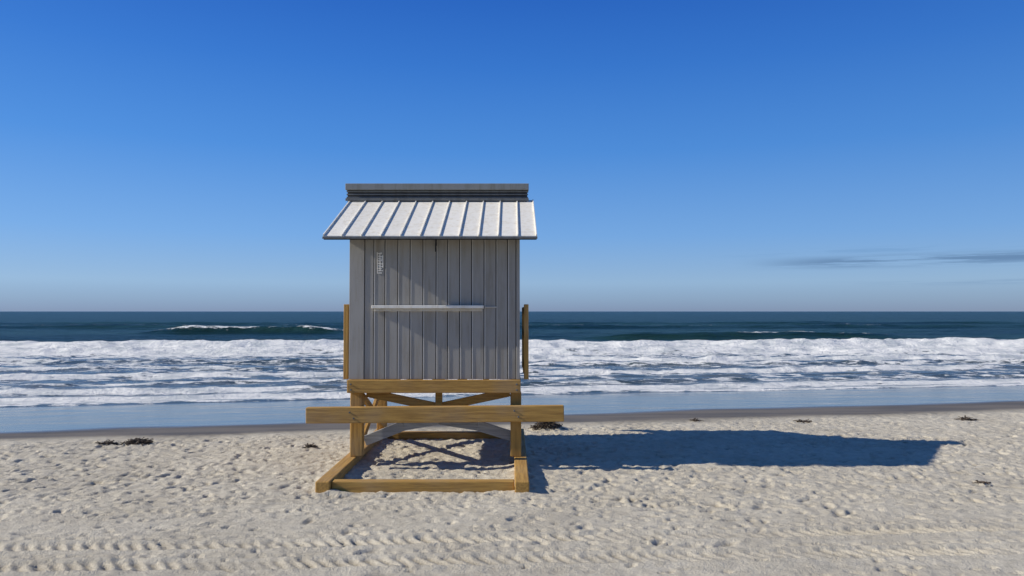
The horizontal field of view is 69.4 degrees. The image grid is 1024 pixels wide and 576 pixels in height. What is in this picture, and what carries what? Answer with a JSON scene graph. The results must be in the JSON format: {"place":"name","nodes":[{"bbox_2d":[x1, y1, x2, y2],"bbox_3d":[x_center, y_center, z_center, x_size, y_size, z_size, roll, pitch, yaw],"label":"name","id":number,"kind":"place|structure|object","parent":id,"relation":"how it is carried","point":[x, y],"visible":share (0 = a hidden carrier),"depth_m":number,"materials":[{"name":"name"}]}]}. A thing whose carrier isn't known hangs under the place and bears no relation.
{"place":"outdoors","nodes":[
{"label":"outdoors","id":0,"kind":"place"},
{"bbox_2d":[324,200,535,235],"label":"roof","id":1,"kind":"structure","parent":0,"point":[453,221],"depth_m":9.80,"materials":[{"name":"grey metal"}]},
{"bbox_2d":[324,239,536,239],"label":"roof deck","id":2,"kind":"structure","parent":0,"point":[430,239],"depth_m":9.16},
{"bbox_2d":[347,191,527,197],"bbox_3d":[-1.075,-1.346,10.644,2.610,0.108,0.023,0,-2,0],"label":"ridge vent slat","id":3,"kind":"object","parent":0,"point":[437,194],"visible":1,"depth_m":10.63,"materials":[{"name":"grey metal"}]},
{"bbox_2d":[0,386,1023,575],"bbox_3d":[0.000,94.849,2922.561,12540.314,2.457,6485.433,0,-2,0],"label":"sand beach","id":4,"kind":"structure","parent":0,"point":[865,482],"depth_m":8.16,"materials":[{"name":"beige sand"}]},
{"bbox_2d":[95,440,117,445],"bbox_3d":[-6.082,2.336,11.119,0.386,0.101,0.276,0,-2,0],"label":"seaweed","id":5,"kind":"object","parent":4,"relation":"on","point":[109,442],"visible":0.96,"depth_m":11.09,"materials":[{"name":"brown plant"}]},
{"bbox_2d":[120,437,153,445],"bbox_3d":[-5.666,2.317,11.194,0.574,0.114,0.331,0,-2,0],"label":"seaweed","id":6,"kind":"object","parent":4,"relation":"on","point":[135,441],"visible":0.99,"depth_m":11.15,"materials":[{"name":"brown plant"}]},
{"bbox_2d":[303,443,317,447],"bbox_3d":[-2.972,2.314,10.800,0.302,0.087,0.199,0,-2,0],"label":"seaweed","id":7,"kind":"object","parent":4,"relation":"on","point":[307,445],"visible":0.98,"depth_m":10.76,"materials":[{"name":"brown plant"}]},
{"bbox_2d":[315,429,382,492],"bbox_3d":[-2.080,2.263,9.944,0.160,0.160,3.680,0,-2,0],"label":"skid","id":8,"kind":"object","parent":4,"relation":"on","point":[341,468],"visible":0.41,"depth_m":8.76,"materials":[{"name":"brown wood"}]},
{"bbox_2d":[332,431,513,492],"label":"base cross beam","id":9,"kind":"structure","parent":4,"relation":"on","point":[417,485],"depth_m":8.18,"materials":[{"name":"brown wood"}]},
{"bbox_2d":[350,379,520,456],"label":"posts","id":10,"kind":"object","parent":9,"relation":"on","point":[357,437],"visible":0.48,"depth_m":9.51,"materials":[{"name":"brown wood"}]},
{"bbox_2d":[364,394,386,435],"bbox_3d":[-0.950,1.791,10.529,2.145,0.760,1.749,0,-2,0],"label":"side brace","id":11,"kind":"object","parent":10,"relation":"attached to","point":[369,403],"visible":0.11,"depth_m":10.14,"materials":[{"name":"brown wood"}]},
{"bbox_2d":[349,379,519,379],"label":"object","id":12,"kind":"object","parent":10,"relation":"on","point":[412,379],"visible":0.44,"depth_m":10.06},
{"bbox_2d":[347,380,520,392],"bbox_3d":[-0.995,1.289,10.540,2.210,0.165,2.290,0,-2,0],"label":"floor frame front","id":13,"kind":"object","parent":12,"relation":"on","point":[433,386],"visible":0.52,"depth_m":9.39,"materials":[{"name":"brown wood"}]},
{"bbox_2d":[349,240,519,378],"bbox_3d":[-0.995,0.211,9.506,2.190,1.919,0.032,0,-2,0],"label":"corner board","id":14,"kind":"object","parent":13,"relation":"on","point":[356,305],"visible":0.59,"depth_m":9.49,"materials":[{"name":"paint"}]},
{"bbox_2d":[364,240,515,378],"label":"front planks","id":15,"kind":"object","parent":14,"relation":"attached to","point":[484,255],"visible":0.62,"depth_m":9.50,"materials":[{"name":"grey paint"}]},
{"bbox_2d":[377,252,382,272],"bbox_3d":[-1.698,-0.324,9.510,0.086,0.275,0.005,0,-2,0],"label":"stencil lettering","id":16,"kind":"object","parent":15,"relation":"attached to","point":[380,266],"visible":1,"depth_m":9.51,"materials":[{"name":"paint"}]},
{"bbox_2d":[371,305,483,307],"bbox_3d":[-1.075,0.241,9.443,1.430,0.040,0.072,0,-2,0],"label":"shelf","id":17,"kind":"object","parent":15,"relation":"attached to","point":[427,306],"visible":1,"depth_m":9.41,"materials":[{"name":"wood"}]},
{"bbox_2d":[374,307,495,310],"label":"shelf trim","id":18,"kind":"structure","parent":17,"relation":"attached to","point":[431,309],"depth_m":9.47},
{"bbox_2d":[374,240,508,378],"bbox_3d":[-0.905,0.211,9.496,1.734,1.910,0.004,0,-2,0],"label":"batten","id":19,"kind":"object","parent":13,"relation":"on","point":[436,311],"visible":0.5,"depth_m":9.49,"materials":[{"name":"paint"}]},
{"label":"deck floor","id":20,"kind":"structure","parent":12,"relation":"on","visible":0},
{"bbox_2d":[364,240,507,378],"bbox_3d":[-0.995,-0.008,10.579,2.130,2.420,2.092,0,-2,0],"label":"wall backing","id":21,"kind":"object","parent":20,"relation":"on","point":[447,316],"depth_m":9.52,"materials":[{"name":"grey wood"}]},
{"bbox_3d":[-1.118,-0.644,11.362,2.455,1.218,1.328,0,-2,0],"label":"roof","id":22,"kind":"object","parent":21,"relation":"on","visible":0},
{"bbox_2d":[322,236,536,238],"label":"eave trim","id":23,"kind":"structure","parent":22,"relation":"attached to","point":[429,237],"depth_m":9.13,"materials":[{"name":"metal"}]},
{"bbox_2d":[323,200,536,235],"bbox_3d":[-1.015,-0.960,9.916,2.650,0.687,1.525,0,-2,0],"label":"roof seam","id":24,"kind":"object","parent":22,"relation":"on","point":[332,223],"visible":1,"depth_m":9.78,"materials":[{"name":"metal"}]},
{"bbox_2d":[345,198,528,200],"bbox_3d":[-1.075,-1.270,10.614,2.630,0.035,0.027,0,-2,0],"label":"ridge flashing","id":25,"kind":"object","parent":22,"relation":"on","point":[436,199],"visible":1,"depth_m":10.60,"materials":[{"name":"metal"}]},
{"bbox_2d":[348,190,526,196],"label":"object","id":26,"kind":"object","parent":22,"relation":"on","point":[437,193],"visible":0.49,"depth_m":10.66,"materials":[{"name":"grey metal"}]},
{"bbox_2d":[345,183,528,192],"bbox_3d":[-1.075,-1.458,10.766,2.630,0.110,0.350,0,-2,0],"label":"ridge cap","id":27,"kind":"object","parent":26,"relation":"on","point":[436,186],"visible":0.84,"depth_m":10.59,"materials":[{"name":"metal"}]},
{"bbox_2d":[343,304,528,378],"bbox_3d":[-0.985,0.728,10.602,2.400,0.970,2.040,0,-2,0],"label":"rail post","id":28,"kind":"object","parent":20,"relation":"on","point":[525,337],"visible":0.58,"depth_m":9.59,"materials":[{"name":"brown wood"}]},
{"bbox_2d":[364,422,509,445],"bbox_3d":[-0.967,1.863,9.706,1.970,0.403,0.045,0,-2,0],"label":"brace","id":29,"kind":"object","parent":10,"relation":"attached to","point":[396,428],"visible":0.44,"depth_m":9.69,"materials":[{"name":"grey wood"}]},
{"bbox_2d":[366,393,509,405],"bbox_3d":[-0.970,1.470,9.712,1.900,0.296,0.158,0,-2,0],"label":"brace","id":30,"kind":"object","parent":10,"relation":"attached to","point":[411,401],"visible":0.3,"depth_m":9.70,"materials":[{"name":"brown wood"}]},
{"bbox_2d":[514,429,528,492],"bbox_3d":[0.110,2.263,9.944,0.160,0.160,3.680,0,-2,0],"label":"skid","id":31,"kind":"object","parent":4,"relation":"on","point":[521,475],"visible":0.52,"depth_m":8.68,"materials":[{"name":"brown wood"}]},
{"bbox_2d":[528,422,564,429],"bbox_3d":[0.577,2.256,12.435,0.627,0.226,0.457,0,-2,0],"label":"seaweed","id":32,"kind":"object","parent":4,"relation":"on","point":[545,425],"visible":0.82,"depth_m":12.34,"materials":[{"name":"brown plant"}]},
{"bbox_2d":[793,419,811,422],"bbox_3d":[5.262,2.407,13.409,0.330,0.063,0.236,-1,-2,28],"label":"seaweed","id":33,"kind":"object","parent":4,"relation":"on","point":[803,421],"visible":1,"depth_m":13.39,"materials":[{"name":"plant"}]},
{"bbox_2d":[955,415,977,420],"bbox_3d":[8.373,2.398,13.626,0.477,0.092,0.288,0,-2,0],"label":"seaweed","id":34,"kind":"object","parent":4,"relation":"on","point":[965,417],"visible":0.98,"depth_m":13.59,"materials":[{"name":"plant"}]},
{"bbox_2d":[974,480,990,484],"bbox_3d":[5.481,2.261,8.628,0.165,0.043,0.188,-2,-2,44],"label":"seaweed","id":35,"kind":"object","parent":4,"relation":"on","point":[983,482],"visible":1,"depth_m":8.60,"materials":[{"name":"plant"}]},
{"bbox_2d":[0,311,1023,406],"bbox_3d":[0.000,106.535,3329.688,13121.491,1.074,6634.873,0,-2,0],"label":"sea","id":36,"kind":"structure","parent":0,"point":[70,358],"depth_m":40.97,"materials":[{"name":"liquid"}]},
{"bbox_2d":[0,0,1023,310],"label":"sky","id":37,"kind":"structure","parent":0,"point":[156,155],"materials":[{"name":"blue"}]},
{"bbox_3d":[-0.980,1.581,9.425,2.160,0.150,0.174,0,-2,0],"label":"beam bracket","id":38,"kind":"object","parent":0,"visible":0},
{"bbox_2d":[306,405,563,423],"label":"tow beam","id":39,"kind":"structure","parent":38,"relation":"attached to","point":[441,414],"depth_m":9.23,"materials":[{"name":"brown wood"}]}
]}

